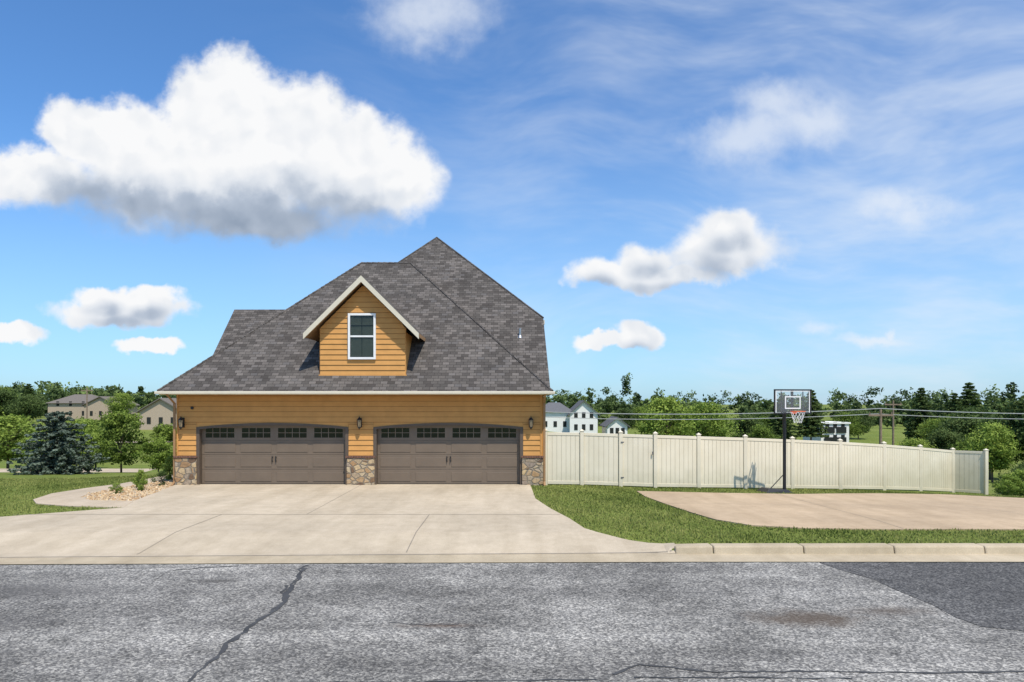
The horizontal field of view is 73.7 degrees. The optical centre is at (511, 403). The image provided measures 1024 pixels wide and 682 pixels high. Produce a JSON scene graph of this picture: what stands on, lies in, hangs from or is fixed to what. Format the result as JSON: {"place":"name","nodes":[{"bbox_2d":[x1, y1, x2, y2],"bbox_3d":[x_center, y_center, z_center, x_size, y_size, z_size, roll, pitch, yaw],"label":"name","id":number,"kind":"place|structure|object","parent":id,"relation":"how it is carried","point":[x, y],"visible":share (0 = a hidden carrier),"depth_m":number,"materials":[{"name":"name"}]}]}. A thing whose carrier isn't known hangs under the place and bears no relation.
{"place":"outdoors","nodes":[
{"label":"outdoors","id":0,"kind":"place"},
{"bbox_2d":[0,469,152,471],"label":"distant road","id":1,"kind":"structure","parent":0,"point":[105,470],"depth_m":41.45,"materials":[{"name":"asphalt"}]},
{"bbox_2d":[33,475,172,507],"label":"sidewalk","id":2,"kind":"structure","parent":0,"point":[73,498],"depth_m":19.36,"materials":[{"name":"concrete"}]},
{"bbox_2d":[0,484,675,558],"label":"driveway","id":3,"kind":"structure","parent":0,"point":[267,520],"depth_m":15.42,"materials":[{"name":"concrete"}]},
{"bbox_2d":[165,394,545,485],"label":"downspouts","id":4,"kind":"object","parent":3,"relation":"on","point":[544,436],"visible":0.98,"depth_m":23.09,"materials":[{"name":"metal"}]},
{"bbox_2d":[69,488,671,556],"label":"driveway joints","id":5,"kind":"object","parent":3,"relation":"on","point":[354,554],"visible":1,"depth_m":13.15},
{"bbox_2d":[0,562,1023,681],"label":"road","id":6,"kind":"structure","parent":0,"point":[537,622],"depth_m":8.96,"materials":[{"name":"asphalt"}]},
{"bbox_2d":[15,565,1023,681],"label":"road cracks","id":7,"kind":"object","parent":6,"relation":"on","point":[285,597],"visible":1,"depth_m":7.41,"materials":[{"name":"asphalt"}]},
{"bbox_2d":[819,562,1023,630],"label":"asphalt patch","id":8,"kind":"object","parent":6,"relation":"on","point":[986,594],"visible":1,"depth_m":10.97,"materials":[{"name":"asphalt"}]},
{"bbox_2d":[0,404,1023,564],"bbox_3d":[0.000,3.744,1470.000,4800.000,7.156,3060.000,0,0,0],"label":"ground","id":9,"kind":"structure","parent":0,"point":[871,436],"depth_m":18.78,"materials":[{"name":"green plant"}]},
{"bbox_2d":[0,388,20,416],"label":"shade tree","id":10,"kind":"object","parent":9,"relation":"on","point":[6,396],"visible":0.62,"depth_m":123.01,"materials":[{"name":"green plant"}]},
{"bbox_2d":[2,394,44,424],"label":"shade tree","id":11,"kind":"object","parent":9,"relation":"on","point":[27,405],"visible":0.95,"depth_m":109.17,"materials":[{"name":"green plant"}]},
{"bbox_2d":[0,412,48,468],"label":"shade tree","id":12,"kind":"object","parent":9,"relation":"on","point":[9,438],"visible":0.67,"depth_m":43.91,"materials":[{"name":"green plant"}]},
{"bbox_2d":[22,384,40,420],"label":"pine tree","id":13,"kind":"object","parent":9,"relation":"on","point":[28,388],"visible":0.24,"depth_m":129.71,"materials":[{"name":"green plant"}]},
{"bbox_2d":[6,411,109,474],"bbox_3d":[-21.287,1.983,31.966,4.113,3.255,4.118,0,0,0],"label":"blue spruce","id":14,"kind":"object","parent":9,"relation":"on","point":[47,457],"visible":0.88,"depth_m":31.52,"materials":[{"name":"green plant"}]},
{"bbox_2d":[23,430,95,459],"bbox_3d":[-24.475,2.624,37.465,3.460,2.722,4.333,0,0,-25],"label":"maple tree","id":15,"kind":"object","parent":9,"relation":"on","point":[84,453],"visible":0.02,"depth_m":36.51,"materials":[{"name":"green plant"}]},
{"bbox_2d":[48,403,83,419],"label":"walls","id":16,"kind":"structure","parent":9,"relation":"on","point":[76,409],"depth_m":150.00,"materials":[{"name":"paint"}]},
{"bbox_2d":[47,394,98,402],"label":"roof","id":17,"kind":"structure","parent":16,"relation":"on","point":[77,398],"depth_m":152.17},
{"bbox_2d":[65,416,102,465],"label":"shade tree","id":18,"kind":"object","parent":9,"relation":"on","point":[87,430],"visible":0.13,"depth_m":57.79,"materials":[{"name":"green plant"}]},
{"bbox_2d":[81,388,92,418],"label":"utility pole","id":19,"kind":"object","parent":9,"relation":"on","point":[86,390],"visible":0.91,"depth_m":105.94,"materials":[{"name":"brown wood"}]},
{"bbox_2d":[76,416,103,435],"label":"shade tree","id":20,"kind":"object","parent":9,"relation":"on","point":[97,421],"visible":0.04,"depth_m":65.99,"materials":[{"name":"green plant"}]},
{"bbox_2d":[77,432,118,467],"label":"shade tree","id":21,"kind":"object","parent":9,"relation":"on","point":[96,438],"visible":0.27,"depth_m":49.50,"materials":[{"name":"green plant"}]},
{"bbox_2d":[84,397,136,419],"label":"walls","id":22,"kind":"structure","parent":9,"relation":"on","point":[97,405],"depth_m":146.00,"materials":[{"name":"paint"}]},
{"bbox_2d":[81,396,139,405],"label":"roof","id":23,"kind":"structure","parent":22,"relation":"on","point":[106,397],"depth_m":146.52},
{"bbox_2d":[101,391,136,412],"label":"shade tree","id":24,"kind":"object","parent":9,"relation":"on","point":[120,401],"visible":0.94,"depth_m":139.06,"materials":[{"name":"green plant"}]},
{"bbox_2d":[92,409,148,472],"bbox_3d":[-20.570,2.114,36.116,2.815,3.730,3.169,0,0,0],"label":"maple tree","id":25,"kind":"object","parent":9,"relation":"on","point":[115,423],"visible":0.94,"depth_m":35.64,"materials":[{"name":"green plant"}]},
{"bbox_2d":[82,478,172,500],"bbox_3d":[-11.825,2.768,23.150,2.250,0.012,7.700,0,0,0],"label":"gravel bed","id":26,"kind":"object","parent":9,"relation":"on","point":[124,492],"visible":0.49,"depth_m":20.60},
{"bbox_2d":[108,483,122,493],"bbox_3d":[-12.104,2.656,20.890,0.371,0.458,0.444,0,0,44],"label":"shrub","id":27,"kind":"object","parent":26,"relation":"on","point":[116,487],"visible":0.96,"depth_m":20.86,"materials":[{"name":"green plant"}]},
{"bbox_2d":[132,470,148,490],"bbox_3d":[-11.759,2.526,21.610,0.464,0.942,0.555,0,0,-21],"label":"shrub","id":28,"kind":"object","parent":26,"relation":"on","point":[141,478],"visible":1,"depth_m":21.54,"materials":[{"name":"green plant"}]},
{"bbox_2d":[151,470,168,485],"bbox_3d":[-11.843,2.576,22.892,0.510,0.708,0.602,0,0,33],"label":"boxwood shrub","id":29,"kind":"object","parent":26,"relation":"on","point":[161,475],"visible":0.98,"depth_m":22.88,"materials":[{"name":"green plant"}]},
{"bbox_2d":[161,456,172,479],"bbox_3d":[-12.341,2.466,24.587,0.557,1.177,0.666,0,0,-13],"label":"shrub","id":30,"kind":"object","parent":26,"relation":"on","point":[169,461],"visible":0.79,"depth_m":24.51,"materials":[{"name":"green plant"}]},
{"bbox_2d":[130,436,172,471],"bbox_3d":[-18.644,2.735,35.421,2.129,2.109,2.311,0,0,41],"label":"maple tree","id":31,"kind":"object","parent":9,"relation":"on","point":[157,457],"visible":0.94,"depth_m":35.15,"materials":[{"name":"green plant"}]},
{"bbox_2d":[137,422,176,465],"bbox_3d":[-19.108,2.535,37.481,2.893,3.051,2.570,0,0,-25],"label":"maple tree","id":32,"kind":"object","parent":9,"relation":"on","point":[161,430],"visible":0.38,"depth_m":37.04,"materials":[{"name":"green plant"}]},
{"bbox_2d":[139,399,176,429],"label":"walls","id":33,"kind":"structure","parent":9,"relation":"on","point":[156,410],"depth_m":104.00,"materials":[{"name":"paint"}]},
{"bbox_2d":[135,398,176,412],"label":"roof","id":34,"kind":"structure","parent":33,"relation":"on","point":[167,401],"depth_m":103.91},
{"bbox_2d":[147,417,172,423],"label":"windows","id":35,"kind":"structure","parent":33,"relation":"attached to","point":[149,420],"depth_m":103.95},
{"bbox_2d":[174,458,542,485],"bbox_3d":[-5.190,2.365,23.145,12.480,1.030,0.110,0,0,0],"label":"stone base","id":36,"kind":"object","parent":9,"relation":"on","point":[360,471],"visible":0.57,"depth_m":23.09,"materials":[{"name":"brown stone"}]},
{"bbox_2d":[173,456,543,457],"bbox_3d":[-5.190,1.814,23.132,12.532,0.068,0.134,0,0,0],"label":"brick cap","id":37,"kind":"object","parent":36,"relation":"on","point":[357,456],"visible":1,"depth_m":23.07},
{"bbox_2d":[178,422,196,455],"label":"wall pier","id":38,"kind":"structure","parent":37,"relation":"on","point":[187,440],"depth_m":23.18,"materials":[{"name":"orange"}]},
{"bbox_2d":[178,416,184,429],"bbox_3d":[-11.170,0.651,23.052,0.193,0.458,0.257,0,0,0],"label":"wall lantern","id":39,"kind":"object","parent":38,"relation":"attached to","point":[181,421],"depth_m":23.00,"materials":[{"name":"black metal"}]},
{"bbox_2d":[177,395,541,455],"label":"corner boards","id":40,"kind":"object","parent":37,"relation":"on","point":[540,425],"visible":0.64,"depth_m":23.17,"materials":[{"name":"orange"}]},
{"bbox_2d":[349,422,372,455],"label":"wall pier","id":41,"kind":"structure","parent":37,"relation":"on","point":[361,442],"depth_m":23.18,"materials":[{"name":"orange"}]},
{"bbox_2d":[523,422,539,455],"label":"wall pier","id":42,"kind":"structure","parent":37,"relation":"on","point":[531,442],"depth_m":23.18,"materials":[{"name":"orange"}]},
{"bbox_2d":[0,554,1023,563],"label":"gutter","id":43,"kind":"object","parent":9,"relation":"on","point":[659,558],"visible":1,"depth_m":12.70,"materials":[{"name":"concrete"}]},
{"bbox_2d":[5,372,1023,439],"bbox_3d":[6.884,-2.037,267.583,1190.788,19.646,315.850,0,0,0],"label":"distant trees","id":44,"kind":"object","parent":9,"relation":"on","point":[56,391],"visible":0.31,"depth_m":234.43,"materials":[{"name":"green plant"}]},
{"bbox_2d":[542,395,543,455],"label":"walls","id":45,"kind":"structure","parent":9,"relation":"on","point":[542,423],"depth_m":23.75,"materials":[{"name":"orange"}]},
{"bbox_2d":[160,264,549,390],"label":"roof garage","id":46,"kind":"structure","parent":45,"relation":"on","point":[458,349],"depth_m":23.85,"materials":[{"name":"grey"}]},
{"bbox_2d":[157,262,553,390],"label":"hip caps","id":47,"kind":"object","parent":46,"relation":"attached to","point":[438,288],"visible":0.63,"depth_m":25.13,"materials":[{"name":"grey"}]},
{"bbox_2d":[303,276,425,375],"bbox_3d":[-5.040,-2.400,24.735,3.860,3.760,3.930,0,0,0],"label":"dormer","id":48,"kind":"object","parent":46,"relation":"attached to","point":[356,328],"visible":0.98,"depth_m":23.14,"materials":[{"name":"orange"}]},
{"bbox_2d":[350,316,372,356],"bbox_3d":[-5.080,-2.270,23.132,0.840,1.460,0.002,0,0,0],"label":"window dark","id":49,"kind":"structure","parent":48,"relation":"in","point":[351,320],"depth_m":23.13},
{"bbox_2d":[348,313,375,358],"bbox_3d":[-5.080,-2.270,23.115,0.940,1.560,0.090,0,0,0],"label":"dormer window frame","id":50,"kind":"structure","parent":48,"relation":"in","point":[349,314],"depth_m":23.07,"materials":[{"name":"white paint"}]},
{"bbox_2d":[401,238,549,386],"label":"roof","id":51,"kind":"structure","parent":45,"relation":"on","point":[501,315],"depth_m":27.31,"materials":[{"name":"grey"}]},
{"bbox_2d":[399,237,543,317],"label":"hip caps","id":52,"kind":"object","parent":51,"relation":"on","point":[504,288],"visible":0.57,"depth_m":29.18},
{"bbox_2d":[546,402,570,431],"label":"white farmhouse","id":53,"kind":"object","parent":9,"relation":"on","point":[556,424],"visible":0.62,"depth_m":120.00,"materials":[{"name":"paint"}]},
{"bbox_2d":[567,400,599,432],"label":"white farmhouse","id":54,"kind":"object","parent":9,"relation":"on","point":[576,422],"visible":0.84,"depth_m":118.00,"materials":[{"name":"paint"}]},
{"bbox_2d":[574,412,592,429],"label":"windows","id":55,"kind":"structure","parent":54,"relation":"in","point":[583,413],"depth_m":117.95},
{"bbox_2d":[599,416,629,433],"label":"white farmhouse","id":56,"kind":"object","parent":9,"relation":"on","point":[613,425],"visible":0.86,"depth_m":116.00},
{"bbox_2d":[610,428,624,433],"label":"windows","id":57,"kind":"structure","parent":56,"relation":"in","point":[611,429],"depth_m":115.95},
{"bbox_2d":[608,407,640,429],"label":"shade tree","id":58,"kind":"object","parent":9,"relation":"on","point":[627,420],"visible":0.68,"depth_m":127.05,"materials":[{"name":"green plant"}]},
{"bbox_2d":[631,406,655,434],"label":"shade tree","id":59,"kind":"object","parent":9,"relation":"on","point":[637,411],"visible":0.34,"depth_m":130.87,"materials":[{"name":"green plant"}]},
{"bbox_2d":[632,393,710,435],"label":"shade tree","id":60,"kind":"object","parent":9,"relation":"on","point":[669,405],"visible":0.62,"depth_m":71.14,"materials":[{"name":"green plant"}]},
{"bbox_2d":[684,399,744,436],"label":"shade tree","id":61,"kind":"object","parent":9,"relation":"on","point":[716,429],"visible":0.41,"depth_m":74.75,"materials":[{"name":"green plant"}]},
{"bbox_2d":[730,414,766,437],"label":"shade tree","id":62,"kind":"object","parent":9,"relation":"on","point":[746,424],"visible":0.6,"depth_m":96.99,"materials":[{"name":"green plant"}]},
{"bbox_2d":[738,424,780,438],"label":"shade tree","id":63,"kind":"object","parent":9,"relation":"on","point":[759,431],"visible":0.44,"depth_m":79.49,"materials":[{"name":"green plant"}]},
{"bbox_2d":[751,415,772,427],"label":"shade tree","id":64,"kind":"object","parent":9,"relation":"on","point":[764,421],"visible":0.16,"depth_m":107.45,"materials":[{"name":"green plant"}]},
{"bbox_2d":[750,409,778,423],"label":"shade tree","id":65,"kind":"object","parent":9,"relation":"on","point":[764,413],"visible":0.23,"depth_m":126.41,"materials":[{"name":"green plant"}]},
{"bbox_2d":[546,429,987,494],"bbox_3d":[10.524,2.381,25.616,19.495,3.052,1.689,0,0,-19],"label":"vinyl fence","id":66,"kind":"object","parent":9,"relation":"on","point":[621,459],"visible":0.91,"depth_m":24.18,"materials":[{"name":"plastic"}]},
{"bbox_2d":[766,398,798,439],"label":"pine tree","id":67,"kind":"object","parent":9,"relation":"on","point":[775,419],"visible":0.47,"depth_m":83.49,"materials":[{"name":"green plant"}]},
{"bbox_2d":[756,389,810,492],"bbox_3d":[9.015,1.272,22.846,1.684,3.484,1.155,0,0,39],"label":"basketball hoop","id":68,"kind":"object","parent":9,"relation":"on","point":[784,409],"visible":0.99,"depth_m":22.74,"materials":[{"name":"black metal"}]},
{"bbox_2d":[794,389,829,439],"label":"pine tree","id":69,"kind":"object","parent":9,"relation":"on","point":[809,426],"visible":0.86,"depth_m":104.13,"materials":[{"name":"green plant"}]},
{"bbox_2d":[803,424,848,441],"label":"walls","id":70,"kind":"structure","parent":9,"relation":"on","point":[846,434],"depth_m":112.00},
{"bbox_2d":[824,427,845,441],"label":"windows","id":71,"kind":"structure","parent":70,"relation":"attached to","point":[839,430],"depth_m":111.85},
{"bbox_2d":[821,421,850,423],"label":"roof","id":72,"kind":"structure","parent":70,"relation":"on","point":[830,422],"depth_m":111.80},
{"bbox_2d":[637,491,1023,529],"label":"basketball court","id":73,"kind":"object","parent":9,"relation":"on","point":[918,511],"visible":0.95,"depth_m":18.07,"materials":[{"name":"concrete"}]},
{"bbox_2d":[674,543,1023,553],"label":"kerb","id":74,"kind":"structure","parent":9,"relation":"on","point":[856,548],"depth_m":13.20,"materials":[{"name":"concrete"}]},
{"bbox_2d":[829,411,868,437],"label":"shade tree","id":75,"kind":"object","parent":9,"relation":"on","point":[853,428],"visible":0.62,"depth_m":117.22,"materials":[{"name":"green plant"}]},
{"bbox_2d":[844,410,877,438],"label":"shade tree","id":76,"kind":"object","parent":9,"relation":"on","point":[869,422],"visible":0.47,"depth_m":129.07,"materials":[{"name":"green plant"}]},
{"bbox_2d":[868,409,892,443],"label":"utility pole","id":77,"kind":"object","parent":9,"relation":"on","point":[880,414],"visible":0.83,"depth_m":49.94,"materials":[{"name":"brown wood"}]},
{"bbox_2d":[546,408,1023,419],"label":"power lines","id":78,"kind":"object","parent":77,"relation":"attached to","point":[790,412],"visible":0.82,"depth_m":50.00,"materials":[{"name":"metal"}]},
{"bbox_2d":[884,400,901,444],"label":"utility pole","id":79,"kind":"object","parent":9,"relation":"on","point":[892,404],"visible":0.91,"depth_m":71.94,"materials":[{"name":"brown wood"}]},
{"bbox_2d":[894,437,938,448],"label":"shade tree","id":80,"kind":"object","parent":9,"relation":"on","point":[912,442],"visible":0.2,"depth_m":55.67,"materials":[{"name":"green plant"}]},
{"bbox_2d":[902,388,935,438],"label":"pine tree","id":81,"kind":"object","parent":9,"relation":"on","point":[916,421],"visible":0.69,"depth_m":109.46,"materials":[{"name":"green plant"}]},
{"bbox_2d":[916,418,939,440],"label":"shade tree","id":82,"kind":"object","parent":9,"relation":"on","point":[924,426],"visible":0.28,"depth_m":100.28,"materials":[{"name":"green plant"}]},
{"bbox_2d":[923,413,954,439],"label":"shade tree","id":83,"kind":"object","parent":9,"relation":"on","point":[934,426],"visible":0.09,"depth_m":92.86,"materials":[{"name":"green plant"}]},
{"bbox_2d":[923,428,964,449],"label":"shade tree","id":84,"kind":"object","parent":9,"relation":"on","point":[943,438],"visible":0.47,"depth_m":69.52,"materials":[{"name":"green plant"}]},
{"bbox_2d":[941,393,964,421],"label":"pine tree","id":85,"kind":"object","parent":9,"relation":"on","point":[954,402],"visible":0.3,"depth_m":107.69,"materials":[{"name":"green plant"}]},
{"bbox_2d":[926,405,999,437],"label":"shade tree","id":86,"kind":"object","parent":9,"relation":"on","point":[969,409],"visible":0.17,"depth_m":81.34,"materials":[{"name":"green plant"}]},
{"bbox_2d":[931,414,998,449],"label":"shade tree","id":87,"kind":"object","parent":9,"relation":"on","point":[963,425],"visible":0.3,"depth_m":74.75,"materials":[{"name":"green plant"}]},
{"bbox_2d":[958,382,986,413],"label":"pine tree","id":88,"kind":"object","parent":9,"relation":"on","point":[968,396],"visible":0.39,"depth_m":111.47,"materials":[{"name":"green plant"}]},
{"bbox_2d":[947,419,1023,478],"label":"shade tree","id":89,"kind":"object","parent":9,"relation":"on","point":[962,445],"visible":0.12,"depth_m":59.79,"materials":[{"name":"green plant"}]},
{"bbox_2d":[957,422,1022,481],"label":"shade tree","id":90,"kind":"object","parent":9,"relation":"on","point":[1002,447],"visible":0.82,"depth_m":53.13,"materials":[{"name":"green plant"}]},
{"bbox_2d":[975,391,1023,455],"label":"shade tree","id":91,"kind":"object","parent":9,"relation":"on","point":[1017,425],"visible":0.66,"depth_m":58.78,"materials":[{"name":"green plant"}]},
{"bbox_2d":[994,480,1019,495],"bbox_3d":[21.200,3.703,29.176,0.845,0.915,1.010,0,0,24],"label":"shrub","id":92,"kind":"object","parent":9,"relation":"on","point":[1004,488],"visible":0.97,"depth_m":29.08,"materials":[{"name":"green plant"}]},
{"bbox_2d":[991,466,1022,495],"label":"shrub","id":93,"kind":"object","parent":9,"relation":"on","point":[999,476],"visible":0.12,"depth_m":36.28,"materials":[{"name":"green plant"}]},
{"bbox_2d":[991,474,1023,495],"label":"shrub","id":94,"kind":"object","parent":9,"relation":"on","point":[1012,478],"visible":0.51,"depth_m":30.90,"materials":[{"name":"green plant"}]},
{"bbox_2d":[1013,469,1023,495],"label":"shrub","id":95,"kind":"object","parent":9,"relation":"on","point":[1019,474],"visible":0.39,"depth_m":31.42,"materials":[{"name":"green plant"}]},
{"bbox_2d":[0,0,1023,404],"label":"sky","id":96,"kind":"structure","parent":0,"point":[707,197],"materials":[{"name":"blue"}]},
{"bbox_3d":[-5.185,1.520,28.101,12.370,3.720,9.799,0,0,0],"label":"wall structure","id":97,"kind":"object","parent":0,"visible":0},
{"bbox_2d":[196,423,348,484],"bbox_3d":[-8.135,1.710,23.285,5.170,2.100,0.230,0,0,0],"label":"door trim","id":98,"kind":"structure","parent":97,"relation":"attached to","point":[199,451],"depth_m":23.17,"materials":[{"name":"wood"}]},
{"bbox_2d":[197,422,347,426],"bbox_3d":[-8.135,0.721,23.255,5.130,0.159,0.130,0,0,0],"label":"arch infill","id":99,"kind":"object","parent":98,"relation":"on","point":[201,424],"visible":1,"depth_m":23.19,"materials":[{"name":"orange"}]},
{"bbox_2d":[202,425,344,483],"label":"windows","id":100,"kind":"structure","parent":98,"relation":"attached to","point":[239,459],"depth_m":23.36,"materials":[{"name":"glass"}]},
{"bbox_2d":[202,440,344,483],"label":"door panels","id":101,"kind":"structure","parent":100,"relation":"in","point":[223,461],"depth_m":23.34,"materials":[{"name":"paint"}]},
{"bbox_2d":[206,428,342,437],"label":"door windows","id":102,"kind":"structure","parent":100,"relation":"in","point":[260,435],"depth_m":23.36,"materials":[{"name":"glass"}]},
{"bbox_2d":[178,395,539,421],"bbox_3d":[-5.185,0.160,23.185,12.290,0.960,0.022,0,0,0],"label":"wall header","id":103,"kind":"object","parent":97,"relation":"attached to","point":[366,408],"depth_m":23.18,"materials":[{"name":"orange"}]},
{"bbox_2d":[373,423,522,484],"bbox_3d":[-2.165,1.710,23.285,5.090,2.100,0.230,0,0,0],"label":"door trim","id":104,"kind":"structure","parent":97,"relation":"attached to","point":[375,441],"depth_m":23.17,"materials":[{"name":"wood"}]},
{"bbox_2d":[374,422,522,426],"bbox_3d":[-2.165,0.721,23.255,5.050,0.159,0.130,0,0,0],"label":"arch infill","id":105,"kind":"object","parent":104,"relation":"on","point":[378,424],"visible":1,"depth_m":23.19,"materials":[{"name":"orange"}]},
{"bbox_2d":[378,425,519,483],"bbox_3d":[-2.165,1.730,23.378,4.870,2.100,0.064,0,0,0],"label":"garage door","id":106,"kind":"structure","parent":104,"relation":"attached to","point":[414,459],"depth_m":23.36,"materials":[{"name":"paint"}]},
{"bbox_2d":[381,428,515,437],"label":"door windows","id":107,"kind":"structure","parent":106,"relation":"in","point":[456,435],"depth_m":23.36,"materials":[{"name":"glass"}]},
{"bbox_2d":[378,440,519,483],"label":"door panels","id":108,"kind":"structure","parent":106,"relation":"in","point":[399,461],"depth_m":23.34,"materials":[{"name":"paint"}]},
{"bbox_3d":[-5.190,-0.320,27.830,12.940,0.030,10.340,0,0,0],"label":"soffit","id":109,"kind":"object","parent":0,"visible":0},
{"bbox_2d":[154,391,554,395],"bbox_3d":[-5.190,-0.347,27.950,13.220,0.115,10.900,0,0,0],"label":"gutter","id":110,"kind":"object","parent":109,"relation":"on","point":[355,392],"visible":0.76,"depth_m":22.50,"materials":[{"name":"metal"}]},
{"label":"wing walls","id":111,"kind":"object","parent":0,"visible":0},
{"bbox_2d":[214,309,285,353],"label":"roof wing","id":112,"kind":"structure","parent":111,"relation":"on","point":[241,323],"depth_m":29.35,"materials":[{"name":"grey"}]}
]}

